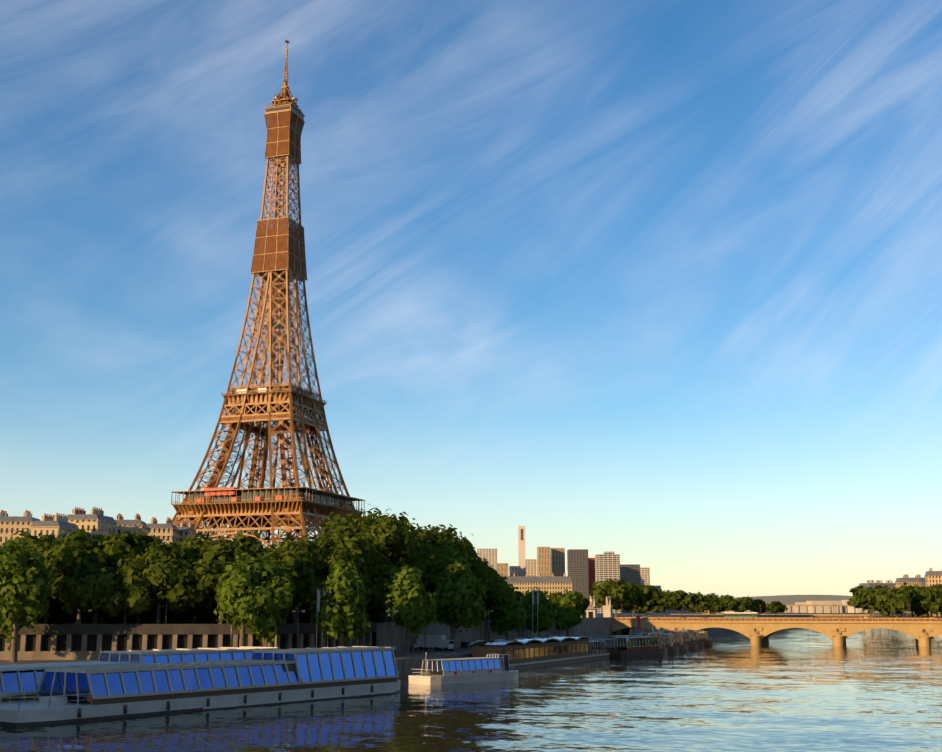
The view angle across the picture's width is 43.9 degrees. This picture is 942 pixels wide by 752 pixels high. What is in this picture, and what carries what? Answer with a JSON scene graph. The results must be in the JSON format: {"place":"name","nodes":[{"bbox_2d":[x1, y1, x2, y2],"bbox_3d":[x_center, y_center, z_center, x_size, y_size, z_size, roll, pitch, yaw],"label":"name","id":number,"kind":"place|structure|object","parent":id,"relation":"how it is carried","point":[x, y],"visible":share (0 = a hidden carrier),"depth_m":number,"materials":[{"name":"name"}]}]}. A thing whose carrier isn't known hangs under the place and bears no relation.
{"place":"outdoors","nodes":[
{"label":"outdoors","id":0,"kind":"place"},
{"bbox_2d":[0,628,941,751],"bbox_3d":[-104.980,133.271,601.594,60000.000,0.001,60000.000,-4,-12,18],"label":"river water","id":1,"kind":"structure","parent":0,"point":[809,690],"depth_m":140.98,"materials":[{"name":"blue liquid"}]},
{"bbox_2d":[0,646,279,702],"bbox_3d":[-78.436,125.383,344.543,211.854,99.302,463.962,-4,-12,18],"label":"tour boat","id":2,"kind":"object","parent":1,"relation":"on","point":[21,677],"visible":0.25,"depth_m":155.92,"materials":[{"name":"blue glass"}]},
{"bbox_2d":[0,646,400,725],"bbox_3d":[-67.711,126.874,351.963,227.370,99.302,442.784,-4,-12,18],"label":"tour boat","id":3,"kind":"object","parent":1,"relation":"in","point":[258,678],"visible":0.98,"depth_m":146.93,"materials":[{"name":"blue glass"}]},
{"bbox_2d":[408,654,517,684],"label":"white boat","id":4,"kind":"object","parent":1,"relation":"on","point":[492,667],"visible":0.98,"depth_m":202.02,"materials":[{"name":"beige metal"}]},
{"bbox_2d":[470,636,609,669],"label":"pontoon terminal","id":5,"kind":"object","parent":1,"relation":"on","point":[535,652],"visible":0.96,"depth_m":260.81,"materials":[{"name":"brown wood"}]},
{"bbox_2d":[589,631,640,653],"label":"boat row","id":6,"kind":"object","parent":1,"relation":"on","point":[607,643],"visible":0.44,"depth_m":314.89,"materials":[{"name":"beige"}]},
{"bbox_2d":[604,633,652,638],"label":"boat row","id":7,"kind":"object","parent":1,"relation":"on","point":[643,635],"visible":0.1,"depth_m":333.79,"materials":[{"name":"beige metal"}]},
{"bbox_2d":[607,634,666,656],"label":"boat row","id":8,"kind":"object","parent":1,"relation":"on","point":[650,645],"visible":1,"depth_m":317.55,"materials":[{"name":"beige"}]},
{"bbox_2d":[629,628,673,634],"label":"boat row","id":9,"kind":"object","parent":1,"relation":"on","point":[667,632],"visible":0.15,"depth_m":375.44,"materials":[{"name":"beige metal"}]},
{"bbox_2d":[630,630,678,652],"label":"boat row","id":10,"kind":"object","parent":1,"relation":"on","point":[667,639],"visible":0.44,"depth_m":342.32,"materials":[{"name":"beige"}]},
{"bbox_2d":[642,629,687,650],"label":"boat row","id":11,"kind":"object","parent":1,"relation":"on","point":[678,637],"visible":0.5,"depth_m":358.65,"materials":[{"name":"beige"}]},
{"bbox_2d":[650,627,690,632],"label":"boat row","id":12,"kind":"object","parent":1,"relation":"on","point":[684,630],"visible":0.17,"depth_m":409.80,"materials":[{"name":"beige metal"}]},
{"bbox_2d":[653,628,697,649],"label":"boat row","id":13,"kind":"object","parent":1,"relation":"on","point":[688,638],"visible":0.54,"depth_m":375.44,"materials":[{"name":"beige"}]},
{"bbox_2d":[663,629,703,647],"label":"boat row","id":14,"kind":"object","parent":1,"relation":"on","point":[695,634],"visible":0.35,"depth_m":391.79,"materials":[{"name":"beige metal"}]},
{"bbox_2d":[672,627,712,645],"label":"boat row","id":15,"kind":"object","parent":1,"relation":"on","point":[703,635],"visible":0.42,"depth_m":407.74,"materials":[{"name":"beige metal"}]},
{"bbox_2d":[590,596,941,646],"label":"arch bridge","id":16,"kind":"structure","parent":1,"relation":"in","point":[923,632],"depth_m":420.46,"materials":[{"name":"stone"}]},
{"bbox_2d":[0,0,941,597],"label":"sky","id":17,"kind":"structure","parent":0,"point":[656,285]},
{"bbox_2d":[597,612,940,633],"bbox_3d":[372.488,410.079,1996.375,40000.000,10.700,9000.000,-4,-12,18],"label":"city ground","id":18,"kind":"structure","parent":0,"point":[710,630],"depth_m":860.07,"materials":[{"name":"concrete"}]},
{"bbox_2d":[172,155,362,548],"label":"tower lattice","id":19,"kind":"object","parent":18,"relation":"on","point":[248,410],"visible":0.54,"depth_m":618.43,"materials":[{"name":"metal"}]},
{"bbox_2d":[171,40,365,511],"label":"tower platforms","id":20,"kind":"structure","parent":19,"relation":"on","point":[279,244],"depth_m":633.32,"materials":[{"name":"metal"}]},
{"bbox_2d":[0,533,583,649],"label":"trees","id":21,"kind":"object","parent":18,"relation":"on","point":[254,594],"visible":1,"depth_m":216.21,"materials":[{"name":"green plant"}]},
{"bbox_2d":[0,617,623,676],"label":"quay wall","id":22,"kind":"structure","parent":18,"relation":"on","point":[51,643],"depth_m":217.65,"materials":[{"name":"stone"}]},
{"bbox_2d":[165,588,640,651],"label":"street lamps","id":23,"kind":"object","parent":22,"relation":"on","point":[324,593],"visible":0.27,"depth_m":232.14,"materials":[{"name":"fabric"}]},
{"bbox_2d":[416,635,453,650],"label":"white truck box","id":24,"kind":"object","parent":22,"relation":"on","point":[438,642],"visible":1,"depth_m":260.88,"materials":[{"name":"white metal"}]},
{"bbox_2d":[0,504,941,623],"bbox_3d":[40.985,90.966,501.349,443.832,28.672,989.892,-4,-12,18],"label":"trees","id":25,"kind":"object","parent":18,"relation":"on","point":[112,578],"visible":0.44,"depth_m":234.86,"materials":[{"name":"green plant"}]},
{"bbox_2d":[0,507,941,594],"bbox_3d":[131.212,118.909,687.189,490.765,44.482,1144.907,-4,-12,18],"label":"apartment buildings","id":26,"kind":"structure","parent":18,"relation":"on","point":[96,522],"depth_m":479.11,"materials":[{"name":"stone"}]},
{"bbox_2d":[10,543,941,661],"bbox_3d":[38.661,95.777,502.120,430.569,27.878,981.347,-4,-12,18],"label":"tree trunks","id":27,"kind":"object","parent":18,"relation":"on","point":[14,645],"visible":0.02,"depth_m":228.70,"materials":[{"name":"brown plant"}]},
{"bbox_2d":[477,526,673,612],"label":"high-rise buildings","id":28,"kind":"structure","parent":18,"relation":"on","point":[585,572],"depth_m":1780.48,"materials":[{"name":"beige concrete"}]},
{"bbox_2d":[581,605,595,617],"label":"small building","id":29,"kind":"structure","parent":18,"relation":"on","point":[590,612],"depth_m":437.23,"materials":[{"name":"beige stone"}]},
{"bbox_2d":[392,612,941,653],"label":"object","id":30,"kind":"object","parent":18,"relation":"on","point":[726,615],"visible":0.35,"depth_m":428.63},
{"bbox_2d":[662,595,940,617],"bbox_3d":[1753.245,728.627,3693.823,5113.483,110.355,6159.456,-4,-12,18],"label":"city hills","id":31,"kind":"structure","parent":18,"relation":"on","point":[807,604],"depth_m":1823.79,"materials":[{"name":"stone"}]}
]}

